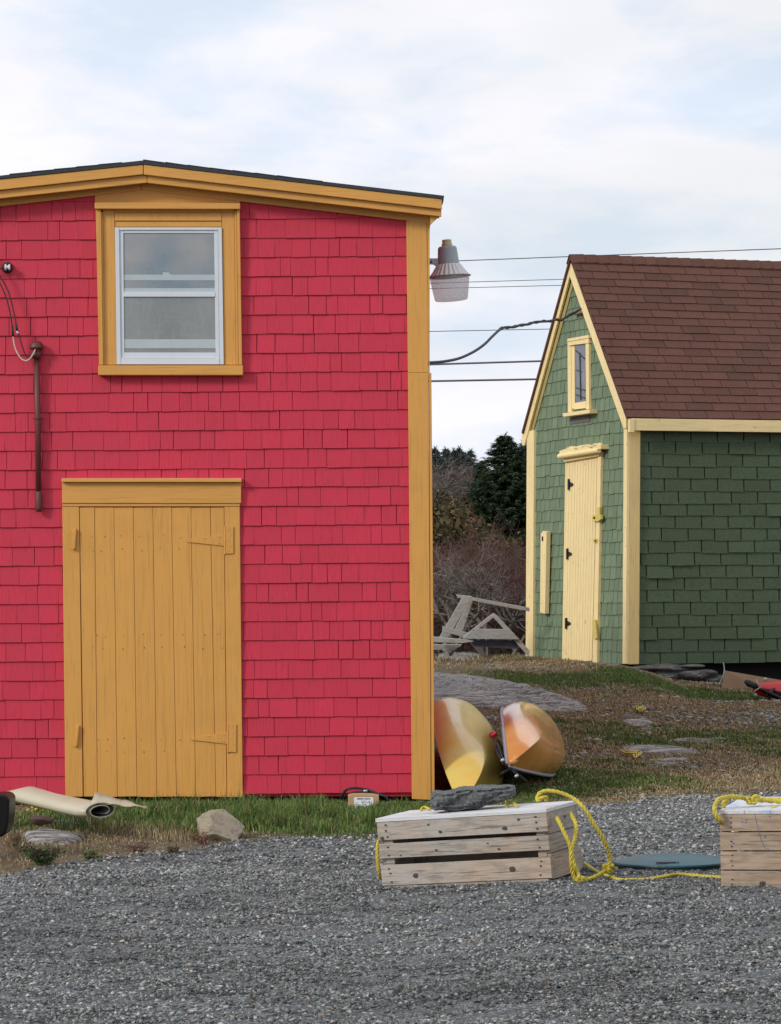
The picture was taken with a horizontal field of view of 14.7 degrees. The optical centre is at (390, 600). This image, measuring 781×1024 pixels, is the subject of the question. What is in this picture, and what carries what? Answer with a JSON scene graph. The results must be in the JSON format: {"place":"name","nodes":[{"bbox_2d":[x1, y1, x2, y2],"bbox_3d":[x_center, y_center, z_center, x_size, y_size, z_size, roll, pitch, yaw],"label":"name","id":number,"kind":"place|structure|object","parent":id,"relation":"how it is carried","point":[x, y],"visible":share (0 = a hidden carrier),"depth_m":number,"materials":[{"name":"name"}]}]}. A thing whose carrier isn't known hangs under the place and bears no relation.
{"place":"outdoors","nodes":[
{"label":"outdoors","id":0,"kind":"place"},
{"bbox_2d":[50,818,89,828],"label":"weed","id":1,"kind":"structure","parent":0,"point":[69,821],"depth_m":18.04,"materials":[{"name":"green plant"}]},
{"bbox_2d":[0,636,780,949],"bbox_3d":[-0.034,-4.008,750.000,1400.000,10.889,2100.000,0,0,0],"label":"ground","id":2,"kind":"structure","parent":0,"point":[439,777],"depth_m":17.84,"materials":[{"name":"green plant"}]},
{"bbox_2d":[0,791,15,836],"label":"black tub","id":3,"kind":"object","parent":2,"relation":"on","point":[7,807],"visible":1,"depth_m":16.32,"materials":[{"name":"plastic"}]},
{"bbox_2d":[1,826,27,851],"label":"dry grass tuft","id":4,"kind":"object","parent":2,"relation":"on","point":[15,840],"visible":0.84,"depth_m":16.77,"materials":[{"name":"plant"}]},
{"bbox_2d":[21,804,47,813],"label":"yellow leaved plant","id":5,"kind":"object","parent":2,"relation":"on","point":[36,809],"visible":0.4,"depth_m":19.05,"materials":[{"name":"yellow plant"}]},
{"bbox_2d":[13,842,65,865],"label":"leafy weed","id":6,"kind":"object","parent":2,"relation":"on","point":[41,857],"visible":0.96,"depth_m":16.14,"materials":[{"name":"green plant"}]},
{"bbox_2d":[28,815,53,824],"bbox_3d":[-1.977,1.247,17.103,0.134,0.056,0.097,0,0,35],"label":"rusty lump","id":7,"kind":"object","parent":2,"relation":"on","point":[39,820],"visible":1,"depth_m":17.07,"materials":[{"name":"brown metal"}]},
{"bbox_2d":[21,827,85,844],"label":"bedrock slab","id":8,"kind":"structure","parent":2,"relation":"on","point":[42,835],"depth_m":17.30,"materials":[{"name":"grey stone"}]},
{"bbox_2d":[10,786,146,817],"bbox_3d":[-2.034,1.177,17.620,1.279,0.158,0.414,0,0,31],"label":"vinyl roll","id":9,"kind":"object","parent":2,"relation":"on","point":[98,805],"visible":0.88,"depth_m":17.46,"materials":[{"name":"beige plastic"}]},
{"bbox_2d":[77,847,103,860],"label":"leafy weed","id":10,"kind":"object","parent":2,"relation":"on","point":[92,855],"visible":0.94,"depth_m":16.34,"materials":[{"name":"green plant"}]},
{"bbox_2d":[106,840,155,851],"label":"red stalk plant","id":11,"kind":"object","parent":2,"relation":"on","point":[132,848],"visible":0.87,"depth_m":16.72,"materials":[{"name":"brown plant"}]},
{"bbox_2d":[165,843,181,853],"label":"leafy weed","id":12,"kind":"object","parent":2,"relation":"on","point":[176,849],"visible":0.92,"depth_m":16.57,"materials":[{"name":"plant"}]},
{"bbox_2d":[185,829,219,844],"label":"red stalk plant","id":13,"kind":"object","parent":2,"relation":"on","point":[200,839],"visible":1,"depth_m":17.02,"materials":[{"name":"brown plant"}]},
{"bbox_2d":[197,809,244,840],"bbox_3d":[-0.971,1.335,17.332,0.274,0.270,0.300,0,0,0],"label":"boulder","id":14,"kind":"object","parent":2,"relation":"on","point":[224,825],"visible":0.66,"depth_m":17.25,"materials":[{"name":"beige stone"}]},
{"bbox_2d":[0,159,443,799],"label":"red building","id":15,"kind":"structure","parent":2,"relation":"on","point":[216,565],"depth_m":19.99,"materials":[{"name":"paint"}]},
{"bbox_2d":[0,262,12,272],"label":"wall insulator","id":16,"kind":"object","parent":15,"relation":"attached to","point":[7,267],"depth_m":19.96,"materials":[{"name":"white ceramic"}]},
{"bbox_2d":[30,341,42,511],"bbox_3d":[-2.333,-1.147,19.950,0.092,1.128,0.092,0,0,0],"label":"service mast","id":17,"kind":"object","parent":15,"relation":"attached to","point":[38,347],"visible":1,"depth_m":19.94,"materials":[{"name":"metal"}]},
{"bbox_2d":[0,276,31,357],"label":"service cable","id":18,"kind":"object","parent":17,"relation":"attached to","point":[17,331],"visible":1,"depth_m":19.91,"materials":[{"name":"black rubber"}]},
{"bbox_2d":[0,283,35,361],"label":"service cable","id":19,"kind":"object","parent":17,"relation":"attached to","point":[12,329],"visible":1,"depth_m":19.91,"materials":[{"name":"black rubber"}]},
{"bbox_2d":[80,507,235,797],"bbox_3d":[-1.537,0.344,19.979,1.026,1.940,0.042,0,0,0],"label":"door","id":20,"kind":"structure","parent":15,"relation":"in","point":[163,588],"depth_m":19.98,"materials":[{"name":"paint"}]},
{"bbox_2d":[95,203,242,375],"bbox_3d":[-1.462,-2.052,19.960,0.968,1.144,0.090,0,0,0],"label":"window","id":21,"kind":"structure","parent":15,"relation":"in","point":[165,287],"depth_m":19.97,"materials":[{"name":"paint"}]},
{"bbox_2d":[430,239,470,301],"bbox_3d":[0.390,-2.220,20.350,0.306,0.417,0.292,0,0,0],"label":"yard lamp","id":22,"kind":"object","parent":15,"relation":"attached to","point":[449,277],"visible":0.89,"depth_m":20.27,"materials":[{"name":"beige plastic"}]},
{"bbox_2d":[430,308,581,363],"bbox_3d":[0.983,-2.467,27.897,0.187,1.114,7.191,0,0,15],"label":"drop cable","id":23,"kind":"object","parent":15,"relation":"attached to","point":[499,330],"visible":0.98,"depth_m":27.98,"materials":[{"name":"black rubber"}]},
{"bbox_2d":[0,787,499,872],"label":"grass","id":24,"kind":"structure","parent":2,"relation":"on","point":[322,815],"depth_m":17.97,"materials":[{"name":"green plant"}]},
{"bbox_2d":[348,793,378,808],"bbox_3d":[-0.172,1.296,19.423,0.201,0.106,0.134,0,0,0],"label":"cardboard box","id":25,"kind":"object","parent":2,"relation":"on","point":[359,799],"visible":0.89,"depth_m":19.36,"materials":[{"name":"brown cardboard"}]},
{"bbox_2d":[339,787,388,799],"bbox_3d":[-0.176,1.275,19.853,0.361,0.097,0.066,0,0,19],"label":"black hose","id":26,"kind":"object","parent":2,"relation":"on","point":[365,790],"visible":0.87,"depth_m":19.85,"materials":[{"name":"rubber"}]},
{"bbox_2d":[0,790,780,1023],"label":"gravel yard","id":27,"kind":"structure","parent":2,"relation":"on","point":[420,1010],"depth_m":12.17,"materials":[{"name":"grey gravel"}]},
{"bbox_2d":[375,801,582,887],"bbox_3d":[0.431,1.185,14.570,0.892,0.353,0.409,-5,0,25],"label":"lobster crate","id":28,"kind":"object","parent":27,"relation":"on","point":[526,842],"visible":0.92,"depth_m":14.41,"materials":[{"name":"brown wood"}]},
{"bbox_2d":[375,840,381,879],"bbox_3d":[-0.055,1.256,14.611,0.022,0.205,0.087,0,0,15],"label":"yellow rope","id":29,"kind":"object","parent":28,"relation":"attached to","point":[377,860],"visible":1,"depth_m":14.58,"materials":[{"name":"yellow fabric"}]},
{"bbox_2d":[420,806,430,811],"bbox_3d":[0.171,1.027,14.808,0.057,0.033,0.099,0,0,0],"label":"yellow rope","id":30,"kind":"object","parent":28,"relation":"on","point":[424,807],"visible":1,"depth_m":14.80,"materials":[{"name":"yellow fabric"}]},
{"bbox_2d":[429,784,515,811],"bbox_3d":[0.397,0.953,14.564,0.418,0.130,0.214,0,0,5],"label":"slate rock","id":31,"kind":"object","parent":28,"relation":"on","point":[475,797],"visible":1,"depth_m":14.49,"materials":[{"name":"grey stone"}]},
{"bbox_2d":[505,801,518,807],"bbox_3d":[0.580,0.988,14.468,0.066,0.039,0.163,0,0,0],"label":"yellow rope","id":32,"kind":"object","parent":28,"relation":"on","point":[511,803],"visible":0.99,"depth_m":14.49,"materials":[{"name":"yellow fabric"}]},
{"bbox_2d":[535,789,720,881],"bbox_3d":[1.104,1.109,14.212,0.891,0.440,0.541,0,0,41],"label":"yellow rope","id":33,"kind":"object","parent":27,"relation":"on","point":[608,867],"visible":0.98,"depth_m":14.22,"materials":[{"name":"yellow fabric"}]},
{"bbox_2d":[613,853,720,870],"bbox_3d":[1.387,1.304,14.880,0.580,0.107,0.580,0,0,0],"label":"round cover","id":34,"kind":"object","parent":27,"relation":"on","point":[677,861],"visible":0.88,"depth_m":14.70,"materials":[{"name":"teal plastic"}]},
{"bbox_2d":[719,797,780,886],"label":"lobster crate","id":35,"kind":"object","parent":27,"relation":"on","point":[755,837],"visible":0.98,"depth_m":13.77,"materials":[{"name":"beige wood"}]},
{"bbox_2d":[712,794,780,823],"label":"yellow rope","id":36,"kind":"object","parent":35,"relation":"on","point":[754,799],"visible":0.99,"depth_m":13.94,"materials":[{"name":"yellow fabric"}]},
{"bbox_2d":[433,644,441,649],"bbox_3d":[0.499,0.497,32.225,0.114,0.070,0.050,0,0,0],"label":"timber","id":37,"kind":"object","parent":2,"relation":"on","point":[437,646],"visible":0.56,"depth_m":32.20,"materials":[{"name":"grey wood"}]},
{"bbox_2d":[432,445,448,474],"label":"spruce tree","id":38,"kind":"object","parent":2,"relation":"on","point":[435,454],"visible":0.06,"depth_m":107.86,"materials":[{"name":"green plant"}]},
{"bbox_2d":[434,456,451,481],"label":"spruce tree","id":39,"kind":"object","parent":2,"relation":"on","point":[441,461],"visible":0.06,"depth_m":99.94,"materials":[{"name":"green plant"}]},
{"bbox_2d":[441,446,450,463],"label":"spruce tree","id":40,"kind":"object","parent":2,"relation":"on","point":[445,452],"visible":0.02,"depth_m":111.92,"materials":[{"name":"green plant"}]},
{"bbox_2d":[442,644,461,651],"bbox_3d":[0.654,0.511,32.175,0.212,0.091,0.050,0,0,0],"label":"timber","id":41,"kind":"object","parent":2,"relation":"on","point":[448,647],"visible":1,"depth_m":32.15,"materials":[{"name":"grey wood"}]},
{"bbox_2d":[433,636,473,642],"bbox_3d":[0.660,0.419,32.025,0.440,0.076,0.050,0,0,0],"label":"timber","id":42,"kind":"object","parent":2,"relation":"on","point":[445,640],"visible":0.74,"depth_m":32.00,"materials":[{"name":"grey wood"}]},
{"bbox_2d":[442,626,466,636],"bbox_3d":[0.696,0.341,32.320,0.289,0.124,0.040,0,0,0],"label":"timber","id":43,"kind":"object","parent":2,"relation":"on","point":[449,630],"visible":1,"depth_m":32.30,"materials":[{"name":"grey wood"}]},
{"bbox_2d":[446,447,463,474],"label":"spruce tree","id":44,"kind":"object","parent":2,"relation":"on","point":[454,454],"visible":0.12,"depth_m":109.90,"materials":[{"name":"green plant"}]},
{"bbox_2d":[440,595,471,637],"bbox_3d":[0.701,0.176,32.475,0.358,0.456,0.050,0,0,0],"label":"timber","id":45,"kind":"object","parent":2,"relation":"on","point":[458,611],"visible":0.76,"depth_m":32.45,"materials":[{"name":"grey wood"}]},
{"bbox_2d":[456,594,528,610],"bbox_3d":[1.104,0.030,32.620,0.790,0.194,0.040,0,0,0],"label":"timber","id":46,"kind":"object","parent":45,"relation":"on","point":[499,604],"visible":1,"depth_m":32.60,"materials":[{"name":"grey wood"}]},
{"bbox_2d":[437,651,478,659],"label":"bedrock slab","id":47,"kind":"structure","parent":2,"relation":"on","point":[465,653],"depth_m":34.45,"materials":[{"name":"grey stone"}]},
{"bbox_2d":[456,445,466,465],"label":"spruce tree","id":48,"kind":"object","parent":2,"relation":"on","point":[460,452],"visible":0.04,"depth_m":113.90,"materials":[{"name":"green plant"}]},
{"bbox_2d":[455,600,472,630],"bbox_3d":[0.792,0.174,32.770,0.218,0.373,0.040,0,0,0],"label":"timber","id":49,"kind":"object","parent":2,"relation":"on","point":[461,623],"visible":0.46,"depth_m":32.75,"materials":[{"name":"grey wood"}]},
{"bbox_2d":[430,698,504,788],"bbox_3d":[0.533,1.010,21.479,0.565,0.363,3.600,37,4,-4],"label":"yellow kayak","id":50,"kind":"object","parent":2,"relation":"on","point":[463,729],"visible":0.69,"depth_m":20.41,"materials":[{"name":"plastic"}]},
{"bbox_2d":[462,448,477,472],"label":"spruce tree","id":51,"kind":"object","parent":2,"relation":"on","point":[470,454],"visible":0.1,"depth_m":111.88,"materials":[{"name":"green plant"}]},
{"bbox_2d":[433,541,508,658],"bbox_3d":[0.772,0.017,34.199,1.179,1.411,1.820,0,0,0],"label":"bare shrub","id":52,"kind":"object","parent":2,"relation":"on","point":[467,626],"visible":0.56,"depth_m":34.22,"materials":[{"name":"brown plant"}]},
{"bbox_2d":[429,485,522,591],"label":"leafy brush","id":53,"kind":"object","parent":2,"relation":"on","point":[452,517],"visible":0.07,"depth_m":50.99,"materials":[{"name":"green plant"}]},
{"bbox_2d":[464,461,488,515],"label":"spruce tree","id":54,"kind":"object","parent":2,"relation":"on","point":[478,467],"visible":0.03,"depth_m":65.98,"materials":[{"name":"green plant"}]},
{"bbox_2d":[429,517,525,653],"bbox_3d":[1.133,-0.095,36.853,2.001,1.819,2.382,0,0,0],"label":"bare shrub","id":55,"kind":"object","parent":2,"relation":"on","point":[510,572],"visible":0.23,"depth_m":37.00,"materials":[{"name":"brown plant"}]},
{"bbox_2d":[429,536,525,654],"bbox_3d":[0.693,-0.032,36.152,1.942,1.478,1.519,0,0,-40],"label":"bare shrub","id":56,"kind":"object","parent":2,"relation":"on","point":[435,567],"visible":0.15,"depth_m":36.21,"materials":[{"name":"brown plant"}]},
{"bbox_2d":[429,518,525,651],"bbox_3d":[0.768,-0.145,36.528,2.066,1.724,1.572,0,0,-21],"label":"bare shrub","id":57,"kind":"object","parent":2,"relation":"on","point":[473,606],"visible":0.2,"depth_m":36.44,"materials":[{"name":"plant"}]},
{"bbox_2d":[429,515,525,650],"bbox_3d":[0.877,-0.164,39.521,2.249,1.986,2.091,0,0,0],"label":"bare shrub","id":58,"kind":"object","parent":2,"relation":"on","point":[460,550],"visible":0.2,"depth_m":39.35,"materials":[{"name":"brown plant"}]},
{"bbox_2d":[429,534,525,650],"bbox_3d":[0.690,-0.090,38.997,2.492,1.600,2.179,0,0,0],"label":"bare shrub","id":59,"kind":"object","parent":2,"relation":"on","point":[474,553],"visible":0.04,"depth_m":39.14,"materials":[{"name":"brown plant"}]},
{"bbox_2d":[429,541,525,632],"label":"brush","id":60,"kind":"object","parent":2,"relation":"on","point":[492,562],"visible":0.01,"depth_m":44.52,"materials":[{"name":"brown plant"}]},
{"bbox_2d":[432,454,523,507],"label":"hill brush","id":61,"kind":"object","parent":2,"relation":"on","point":[453,484],"visible":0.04,"depth_m":86.78,"materials":[{"name":"grey plant"}]},
{"bbox_2d":[433,538,525,657],"bbox_3d":[0.884,0.008,34.522,1.078,1.443,1.637,0,0,-24],"label":"bare shrub","id":62,"kind":"object","parent":2,"relation":"on","point":[459,578],"visible":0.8,"depth_m":34.30,"materials":[{"name":"brown plant"}]},
{"bbox_2d":[433,593,525,654],"bbox_3d":[0.998,0.260,38.250,2.859,0.939,5.645,0,0,0],"label":"underbrush","id":63,"kind":"object","parent":2,"relation":"on","point":[496,625],"visible":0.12,"depth_m":36.09,"materials":[{"name":"brown plant"}]},
{"bbox_2d":[433,510,525,631],"bbox_3d":[1.486,-0.244,39.774,2.299,1.894,2.311,0,0,0],"label":"bare shrub","id":64,"kind":"object","parent":2,"relation":"on","point":[511,549],"visible":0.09,"depth_m":39.57,"materials":[{"name":"brown plant"}]},
{"bbox_2d":[456,548,525,643],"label":"bare shrub","id":65,"kind":"object","parent":2,"relation":"on","point":[509,580],"visible":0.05,"depth_m":39.09,"materials":[{"name":"brown plant"}]},
{"bbox_2d":[460,432,526,581],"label":"spruce tree","id":66,"kind":"object","parent":2,"relation":"on","point":[502,489],"visible":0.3,"depth_m":61.65,"materials":[{"name":"green plant"}]},
{"bbox_2d":[464,558,525,654],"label":"bare shrub","id":67,"kind":"object","parent":2,"relation":"on","point":[512,621],"visible":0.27,"depth_m":34.71,"materials":[{"name":"brown plant"}]},
{"bbox_2d":[462,613,528,656],"bbox_3d":[1.121,0.372,32.193,0.714,0.472,0.145,0,0,0],"label":"trestle","id":68,"kind":"object","parent":2,"relation":"on","point":[505,632],"visible":1,"depth_m":32.17,"materials":[{"name":"grey wood"}]},
{"bbox_2d":[470,536,525,651],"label":"bare shrub","id":69,"kind":"object","parent":2,"relation":"on","point":[523,585],"visible":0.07,"depth_m":37.33,"materials":[{"name":"brown plant"}]},
{"bbox_2d":[434,672,586,711],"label":"bedrock slab","id":70,"kind":"structure","parent":2,"relation":"on","point":[469,688],"depth_m":27.37,"materials":[{"name":"grey stone"}]},
{"bbox_2d":[498,758,526,782],"bbox_3d":[0.848,1.118,19.773,0.133,0.198,0.557,0,0,20],"label":"kayak stand","id":71,"kind":"object","parent":2,"relation":"on","point":[514,773],"visible":1,"depth_m":19.54,"materials":[{"name":"black metal"}]},
{"bbox_2d":[489,701,564,776],"bbox_3d":[0.993,0.983,21.382,0.357,0.612,3.625,-39,-2,3],"label":"orange kayak","id":72,"kind":"object","parent":71,"relation":"on","point":[533,743],"visible":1,"depth_m":20.26,"materials":[{"name":"plastic"}]},
{"bbox_2d":[517,438,526,468],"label":"spruce tree","id":73,"kind":"object","parent":2,"relation":"on","point":[524,448],"visible":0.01,"depth_m":99.89,"materials":[{"name":"green plant"}]},
{"bbox_2d":[434,653,780,806],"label":"turf","id":74,"kind":"structure","parent":2,"relation":"on","point":[606,783],"depth_m":23.83,"materials":[{"name":"green plant"}]},
{"bbox_2d":[621,748,641,758],"bbox_3d":[1.813,1.137,22.426,0.124,0.060,0.370,0,0,-13],"label":"rope scrap","id":75,"kind":"object","parent":2,"relation":"on","point":[637,753],"visible":1,"depth_m":22.44,"materials":[{"name":"yellow fabric"}]},
{"bbox_2d":[485,661,780,798],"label":"stones","id":76,"kind":"object","parent":2,"relation":"on","point":[686,762],"visible":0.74,"depth_m":25.19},
{"bbox_2d":[632,705,645,711],"bbox_3d":[2.137,0.930,25.889,0.114,0.049,0.388,0,0,0],"label":"rope scrap","id":77,"kind":"object","parent":2,"relation":"on","point":[638,708],"visible":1,"depth_m":25.94,"materials":[{"name":"yellow fabric"}]},
{"bbox_2d":[622,718,656,729],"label":"bedrock slab","id":78,"kind":"structure","parent":2,"relation":"on","point":[642,720],"depth_m":24.91,"materials":[{"name":"grey stone"}]},
{"bbox_2d":[521,254,780,679],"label":"green shed","id":79,"kind":"structure","parent":2,"relation":"on","point":[651,433],"depth_m":31.57,"materials":[{"name":"paint"}]},
{"bbox_2d":[563,335,597,416],"bbox_3d":[2.018,-2.379,32.048,0.116,0.840,0.725,0,0,-21],"label":"window","id":80,"kind":"structure","parent":79,"relation":"in","point":[579,355],"depth_m":32.10,"materials":[{"name":"beige paint"}]},
{"bbox_2d":[557,443,608,662],"bbox_3d":[2.036,-0.470,31.957,0.119,2.336,1.131,0,0,-21],"label":"door","id":81,"kind":"structure","parent":79,"relation":"in","point":[583,516],"depth_m":31.99,"materials":[{"name":"beige paint"}]},
{"bbox_2d":[623,744,700,754],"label":"bedrock slab","id":82,"kind":"structure","parent":2,"relation":"on","point":[649,748],"depth_m":22.84,"materials":[{"name":"grey stone"}]},
{"bbox_2d":[652,671,677,679],"bbox_3d":[2.804,0.777,31.164,0.349,0.143,0.328,0,0,0],"label":"foundation stone","id":83,"kind":"object","parent":2,"relation":"on","point":[672,675],"visible":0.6,"depth_m":31.06,"materials":[{"name":"grey stone"}]},
{"bbox_2d":[628,664,688,671],"bbox_3d":[2.780,0.699,31.161,0.740,0.089,0.359,0,0,-33],"label":"foundation stone","id":84,"kind":"object","parent":83,"relation":"on","point":[661,667],"visible":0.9,"depth_m":31.03,"materials":[{"name":"grey stone"}]},
{"bbox_2d":[654,757,689,766],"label":"bedrock slab","id":85,"kind":"structure","parent":2,"relation":"on","point":[678,759],"depth_m":22.27,"materials":[{"name":"grey stone"}]},
{"bbox_2d":[666,737,724,743],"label":"bedrock slab","id":86,"kind":"structure","parent":2,"relation":"on","point":[691,740],"depth_m":23.46,"materials":[{"name":"grey stone"}]},
{"bbox_2d":[677,669,717,680],"bbox_3d":[3.139,0.772,31.321,0.538,0.126,0.387,0,0,-35],"label":"foundation stone","id":87,"kind":"object","parent":2,"relation":"on","point":[693,674],"visible":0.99,"depth_m":31.16,"materials":[{"name":"grey stone"}]},
{"bbox_2d":[680,663,704,668],"bbox_3d":[3.085,0.685,31.297,0.349,0.054,0.348,0,0,0],"label":"foundation stone","id":88,"kind":"object","parent":87,"relation":"on","point":[690,666],"visible":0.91,"depth_m":31.18,"materials":[{"name":"grey stone"}]},
{"bbox_2d":[696,674,722,682],"bbox_3d":[3.344,0.819,31.457,0.401,0.093,0.350,0,0,-40],"label":"foundation stone","id":89,"kind":"object","parent":2,"relation":"on","point":[717,677],"visible":0.52,"depth_m":31.29,"materials":[{"name":"grey stone"}]},
{"bbox_2d":[721,671,778,689],"bbox_3d":[3.637,0.842,30.410,0.636,0.272,0.420,0,0,0],"label":"brown board","id":90,"kind":"object","parent":2,"relation":"on","point":[734,680],"visible":0.5,"depth_m":30.36,"materials":[{"name":"brown wood"}]},
{"bbox_2d":[744,677,780,699],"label":"kayak stand","id":91,"kind":"object","parent":2,"relation":"on","point":[754,685],"visible":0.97,"depth_m":28.73,"materials":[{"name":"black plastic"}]},
{"bbox_2d":[753,680,780,697],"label":"red kayak","id":92,"kind":"object","parent":91,"relation":"on","point":[776,685],"visible":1,"depth_m":28.88,"materials":[{"name":"plastic"}]},
{"bbox_2d":[0,0,780,470],"label":"sky","id":93,"kind":"structure","parent":0,"point":[543,128],"materials":[{"name":"white"}]},
{"bbox_2d":[431,378,535,381],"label":"overhead wire","id":94,"kind":"object","parent":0,"point":[483,380],"visible":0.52,"depth_m":41.99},
{"bbox_2d":[430,360,540,364],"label":"overhead wire","id":95,"kind":"object","parent":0,"point":[487,362],"visible":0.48,"depth_m":41.99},
{"bbox_2d":[430,329,545,331],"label":"overhead wire","id":96,"kind":"object","parent":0,"point":[490,330],"visible":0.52,"depth_m":59.99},
{"bbox_2d":[430,285,560,288],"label":"overhead wire","id":97,"kind":"object","parent":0,"point":[512,286],"visible":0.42,"depth_m":59.99,"materials":[{"name":"black metal"}]},
{"bbox_2d":[430,279,562,283],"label":"overhead wire","id":98,"kind":"object","parent":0,"point":[517,280],"visible":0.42,"depth_m":59.99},
{"bbox_2d":[459,248,780,260],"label":"overhead wire","id":99,"kind":"object","parent":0,"point":[625,254],"visible":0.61,"depth_m":61.99,"materials":[{"name":"black metal"}]}
]}

